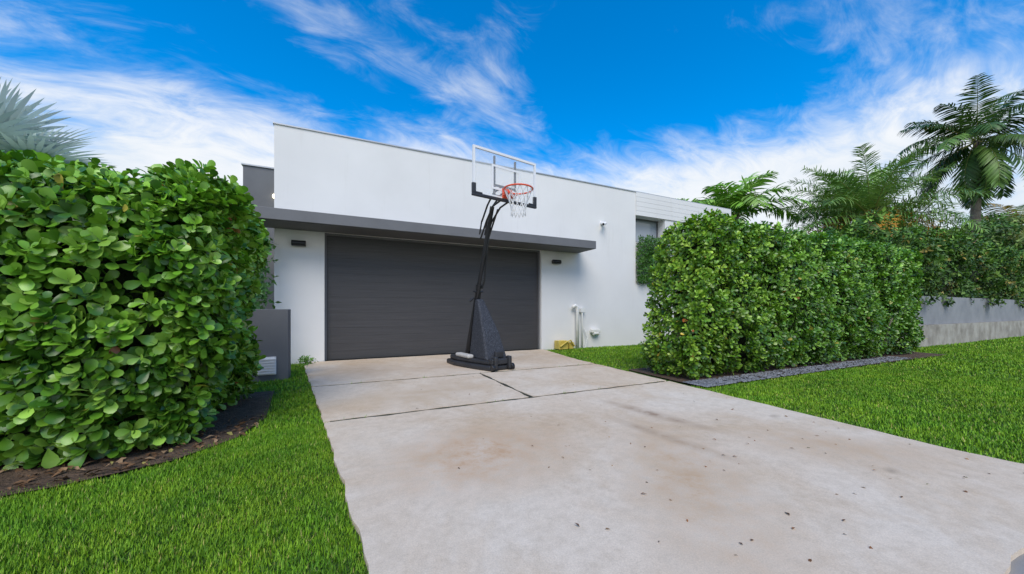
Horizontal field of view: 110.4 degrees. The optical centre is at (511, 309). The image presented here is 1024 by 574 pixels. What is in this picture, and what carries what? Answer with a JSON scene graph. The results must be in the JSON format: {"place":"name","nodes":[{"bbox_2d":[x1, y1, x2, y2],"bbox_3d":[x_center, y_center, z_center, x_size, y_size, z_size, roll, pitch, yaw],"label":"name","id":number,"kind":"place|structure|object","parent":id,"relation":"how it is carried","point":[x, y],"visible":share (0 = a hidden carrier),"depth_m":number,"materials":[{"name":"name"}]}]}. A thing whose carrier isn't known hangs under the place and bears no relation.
{"place":"outdoors","nodes":[
{"label":"outdoors","id":0,"kind":"place"},
{"bbox_2d":[0,336,1023,573],"bbox_3d":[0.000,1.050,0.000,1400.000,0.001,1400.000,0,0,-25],"label":"ground","id":1,"kind":"structure","parent":0,"point":[238,544],"depth_m":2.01,"materials":[{"name":"green plant"}]},
{"bbox_2d":[0,77,114,168],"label":"silver fan palm","id":2,"kind":"object","parent":1,"relation":"on","point":[20,129],"visible":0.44,"depth_m":7.07,"materials":[{"name":"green plant"}]},
{"bbox_2d":[0,391,273,495],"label":"mulch bed","id":3,"kind":"object","parent":1,"relation":"on","point":[255,404],"visible":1,"depth_m":2.52,"materials":[{"name":"soil"}]},
{"bbox_2d":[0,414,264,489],"bbox_3d":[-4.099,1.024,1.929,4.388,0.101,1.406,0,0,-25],"label":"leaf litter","id":4,"kind":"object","parent":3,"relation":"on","point":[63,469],"visible":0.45,"depth_m":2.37,"materials":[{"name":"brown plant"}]},
{"bbox_2d":[0,149,274,469],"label":"clusia hedge","id":5,"kind":"object","parent":3,"relation":"on","point":[126,307],"visible":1,"depth_m":2.44,"materials":[{"name":"green plant"}]},
{"bbox_2d":[243,165,273,230],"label":"entry volume","id":6,"kind":"structure","parent":1,"relation":"on","point":[258,182],"depth_m":8.29,"materials":[{"name":"grey paint"}]},
{"bbox_2d":[241,163,273,168],"bbox_3d":[-4.745,-3.335,11.015,5.080,0.030,4.030,0,0,-25],"label":"entry coping","id":7,"kind":"object","parent":6,"relation":"on","point":[242,164],"visible":0.14,"depth_m":8.24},
{"bbox_2d":[253,231,273,308],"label":"entry wall","id":8,"kind":"structure","parent":1,"relation":"on","point":[269,275],"depth_m":7.45,"materials":[{"name":"grey paint"}]},
{"bbox_2d":[242,309,290,381],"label":"wall","id":9,"kind":"structure","parent":1,"relation":"on","point":[272,331],"depth_m":5.26,"materials":[{"name":"grey paint"}]},
{"bbox_2d":[257,357,275,375],"bbox_3d":[-3.578,0.820,5.189,0.230,0.260,0.048,0,0,-25],"label":"vent grille","id":10,"kind":"object","parent":9,"relation":"attached to","point":[268,364],"visible":0.7,"depth_m":5.19,"materials":[{"name":"white metal"}]},
{"bbox_2d":[252,233,281,308],"bbox_3d":[-4.361,-0.231,6.119,0.694,2.286,0.930,0,0,-25],"label":"slender shrub","id":11,"kind":"object","parent":1,"relation":"on","point":[262,295],"visible":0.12,"depth_m":6.16,"materials":[{"name":"green plant"}]},
{"bbox_2d":[274,124,683,363],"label":"walls","id":12,"kind":"structure","parent":1,"relation":"on","point":[314,171],"depth_m":8.23,"materials":[{"name":"white paint"}]},
{"bbox_2d":[291,240,305,246],"bbox_3d":[-4.098,-1.280,6.839,0.240,0.110,0.124,0,0,-25],"label":"wall light","id":13,"kind":"object","parent":12,"relation":"attached to","point":[298,243],"visible":1,"depth_m":6.79,"materials":[{"name":"black metal"}]},
{"bbox_2d":[253,206,595,248],"bbox_3d":[-1.689,-1.651,7.641,8.130,0.198,0.747,0,0,-25],"label":"canopy","id":14,"kind":"object","parent":12,"relation":"attached to","point":[271,213],"visible":0.43,"depth_m":7.04,"materials":[{"name":"grey paint"}]},
{"bbox_2d":[259,218,592,252],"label":"canopy soffit","id":15,"kind":"structure","parent":14,"relation":"attached to","point":[281,224],"depth_m":7.38,"materials":[{"name":"grey paint"}]},
{"bbox_2d":[327,236,537,359],"bbox_3d":[-1.556,-0.268,8.304,4.980,2.565,0.050,0,0,-25],"label":"garage door","id":16,"kind":"structure","parent":12,"relation":"attached to","point":[385,298],"depth_m":8.01,"materials":[{"name":"paint"}]},
{"bbox_2d":[326,348,537,360],"bbox_3d":[-1.556,1.031,8.304,4.940,0.038,0.070,0,0,-25],"label":"door seal","id":17,"kind":"object","parent":16,"relation":"attached to","point":[413,355],"depth_m":7.89,"materials":[{"name":"black rubber"}]},
{"bbox_2d":[325,233,539,360],"bbox_3d":[-1.532,-0.265,8.253,4.980,2.570,0.058,0,0,-25],"label":"door frame","id":18,"kind":"object","parent":12,"relation":"attached to","point":[390,239],"visible":0.95,"depth_m":7.87,"materials":[{"name":"black metal"}]},
{"bbox_2d":[273,122,730,209],"bbox_3d":[1.528,-3.527,9.758,13.520,0.025,0.340,0,0,-25],"label":"coping","id":19,"kind":"object","parent":12,"relation":"on","point":[467,159],"visible":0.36,"depth_m":8.16,"materials":[{"name":"silver metal"}]},
{"bbox_2d":[552,260,561,263],"bbox_3d":[1.168,-1.260,9.351,0.240,0.110,0.124,0,0,-25],"label":"wall light","id":20,"kind":"object","parent":12,"relation":"attached to","point":[556,261],"visible":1,"depth_m":9.30,"materials":[{"name":"black metal"}]},
{"bbox_2d":[572,304,582,348],"bbox_3d":[1.774,0.443,9.617,0.387,1.215,0.114,0,0,-37],"label":"vent pipe","id":21,"kind":"object","parent":12,"relation":"attached to","point":[574,306],"visible":0.88,"depth_m":9.56,"materials":[{"name":"white plastic"}]},
{"bbox_2d":[579,308,587,346],"bbox_3d":[1.958,0.491,9.729,0.232,1.082,0.103,0,0,-25],"label":"hose bib box","id":22,"kind":"object","parent":12,"relation":"attached to","point":[581,309],"visible":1,"depth_m":9.70,"materials":[{"name":"white plastic"}]},
{"bbox_2d":[590,329,600,334],"bbox_3d":[2.312,0.614,9.879,0.280,0.168,0.138,0,0,-25],"label":"pipe fitting","id":23,"kind":"object","parent":12,"relation":"attached to","point":[595,331],"visible":1,"depth_m":9.82,"materials":[{"name":"white plastic"}]},
{"bbox_2d":[636,242,654,283],"bbox_3d":[4.162,-1.415,11.042,1.220,1.270,0.150,0,0,-25],"label":"window apron","id":24,"kind":"object","parent":12,"relation":"attached to","point":[646,281],"depth_m":10.82,"materials":[{"name":"white paint"}]},
{"bbox_2d":[636,218,657,242],"bbox_3d":[4.116,-2.438,11.137,1.220,0.775,0.040,0,0,-25],"label":"window frame","id":25,"kind":"object","parent":12,"relation":"in","point":[656,222],"visible":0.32,"depth_m":11.33,"materials":[{"name":"grey metal"}]},
{"bbox_2d":[636,220,655,243],"bbox_3d":[4.104,-2.438,11.164,1.220,0.775,0.020,0,0,-25],"label":"window glass","id":26,"kind":"object","parent":25,"relation":"in","point":[644,228],"visible":0.43,"depth_m":11.18,"materials":[{"name":"grey glass"}]},
{"bbox_2d":[636,235,670,284],"bbox_3d":[4.404,-1.495,10.666,1.433,1.558,0.673,0,0,-25],"label":"climbing ivy","id":27,"kind":"object","parent":12,"relation":"attached to","point":[649,244],"visible":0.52,"depth_m":10.64,"materials":[{"name":"green plant"}]},
{"bbox_2d":[636,192,730,221],"bbox_3d":[5.695,-3.170,11.562,4.425,0.686,0.028,0,0,-25],"label":"siding","id":28,"kind":"object","parent":12,"relation":"attached to","point":[654,206],"visible":0.66,"depth_m":11.15,"materials":[{"name":"white paint"}]},
{"bbox_2d":[554,340,574,349],"bbox_3d":[1.397,0.897,9.303,0.491,0.246,0.308,0,0,-25],"label":"yellow valve box","id":29,"kind":"object","parent":1,"relation":"on","point":[562,344],"visible":1,"depth_m":9.24,"materials":[{"name":"paint"}]},
{"bbox_2d":[675,187,755,215],"bbox_3d":[8.309,-2.028,15.948,4.072,6.156,4.189,0,0,-25],"label":"areca palm","id":30,"kind":"object","parent":1,"relation":"on","point":[718,202],"visible":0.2,"depth_m":15.14,"materials":[{"name":"green plant"}]},
{"bbox_2d":[696,170,814,223],"bbox_3d":[10.435,-2.600,15.846,4.683,7.301,4.350,0,0,42],"label":"areca palm","id":31,"kind":"object","parent":1,"relation":"on","point":[753,199],"visible":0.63,"depth_m":15.56,"materials":[{"name":"green plant"}]},
{"bbox_2d":[628,350,945,386],"bbox_3d":[6.011,1.030,7.177,8.370,0.001,1.620,0,0,-25],"label":"mulch bed","id":32,"kind":"object","parent":1,"relation":"on","point":[682,378],"visible":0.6,"depth_m":6.25,"materials":[{"name":"soil"}]},
{"bbox_2d":[638,207,926,379],"bbox_3d":[5.895,-0.253,7.168,8.045,2.660,1.415,0,0,-25],"label":"clusia hedge","id":33,"kind":"object","parent":32,"relation":"on","point":[754,296],"visible":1,"depth_m":5.90,"materials":[{"name":"green plant"}]},
{"bbox_2d":[683,356,911,386],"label":"pebbles","id":34,"kind":"object","parent":32,"relation":"on","point":[712,382],"visible":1,"depth_m":5.76,"materials":[{"name":"grey gravel"}]},
{"bbox_2d":[767,157,932,232],"bbox_3d":[15.254,-2.863,16.397,5.199,7.825,5.354,0,0,13],"label":"date palm","id":35,"kind":"object","parent":1,"relation":"on","point":[817,197],"visible":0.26,"depth_m":16.29,"materials":[{"name":"green plant"}]},
{"bbox_2d":[785,136,1000,238],"bbox_3d":[14.088,-2.495,14.075,5.715,7.090,5.461,0,0,22],"label":"date palm","id":36,"kind":"object","parent":1,"relation":"on","point":[866,199],"visible":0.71,"depth_m":13.41,"materials":[{"name":"green plant"}]},
{"bbox_2d":[835,198,964,240],"bbox_3d":[18.958,-2.362,18.365,5.193,6.825,5.405,0,0,-25],"label":"date palm","id":37,"kind":"object","parent":1,"relation":"on","point":[930,220],"visible":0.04,"depth_m":16.87,"materials":[{"name":"green plant"}]},
{"bbox_2d":[897,72,1023,240],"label":"coconut palm","id":38,"kind":"object","parent":1,"relation":"on","point":[980,165],"visible":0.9,"depth_m":23.50,"materials":[{"name":"green plant"}]},
{"bbox_2d":[899,320,1023,347],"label":"garden wall","id":39,"kind":"structure","parent":1,"relation":"on","point":[944,334],"depth_m":11.56,"materials":[{"name":"concrete"}]},
{"bbox_2d":[905,296,1023,324],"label":"course","id":40,"kind":"object","parent":39,"relation":"on","point":[963,310],"depth_m":11.84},
{"bbox_2d":[807,206,1023,307],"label":"boundary hedge","id":41,"kind":"object","parent":40,"relation":"on","point":[970,272],"visible":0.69,"depth_m":12.04,"materials":[{"name":"green plant"}]},
{"bbox_2d":[919,215,1023,250],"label":"broadleaf tree","id":42,"kind":"object","parent":1,"relation":"on","point":[999,236],"visible":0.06,"depth_m":20.46,"materials":[{"name":"green plant"}]},
{"bbox_2d":[952,209,1023,257],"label":"broadleaf tree","id":43,"kind":"object","parent":1,"relation":"on","point":[995,218],"visible":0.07,"depth_m":25.71,"materials":[{"name":"green plant"}]},
{"bbox_2d":[0,0,1023,232],"label":"sky","id":44,"kind":"structure","parent":0,"point":[676,99],"materials":[{"name":"blue"}]},
{"bbox_2d":[304,349,1023,573],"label":"driveway","id":45,"kind":"structure","parent":0,"point":[504,499],"depth_m":2.12,"materials":[{"name":"concrete"}]},
{"bbox_2d":[297,355,317,366],"bbox_3d":[-3.841,0.961,6.680,0.378,0.242,0.622,0,0,-25],"label":"weed","id":46,"kind":"object","parent":45,"relation":"on","point":[306,359],"visible":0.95,"depth_m":6.63,"materials":[{"name":"green plant"}]},
{"bbox_2d":[447,144,536,371],"bbox_3d":[-0.350,-0.779,6.270,1.294,3.602,2.016,0,0,-36],"label":"basketball hoop","id":47,"kind":"object","parent":45,"relation":"on","point":[484,351],"visible":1,"depth_m":6.20,"materials":[{"name":"black plastic"}]},
{"bbox_2d":[416,368,989,561],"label":"fallen leaves","id":48,"kind":"object","parent":45,"relation":"on","point":[870,547],"visible":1,"depth_m":1.99,"materials":[{"name":"brown plant"}]},
{"bbox_2d":[921,230,963,245],"bbox_3d":[20.479,-1.792,19.894,5.123,5.691,5.167,0,0,18],"label":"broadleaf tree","id":49,"kind":"object","parent":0,"point":[925,235],"depth_m":17.70,"materials":[{"name":"green plant"}]},
{"bbox_2d":[968,203,1023,250],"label":"house","id":50,"kind":"structure","parent":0,"point":[1012,210],"depth_m":26.38,"materials":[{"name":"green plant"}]},
{"bbox_2d":[1009,554,1023,573],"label":"street","id":51,"kind":"structure","parent":0,"point":[1017,565],"depth_m":1.46,"materials":[{"name":"grey asphalt"}]}
]}

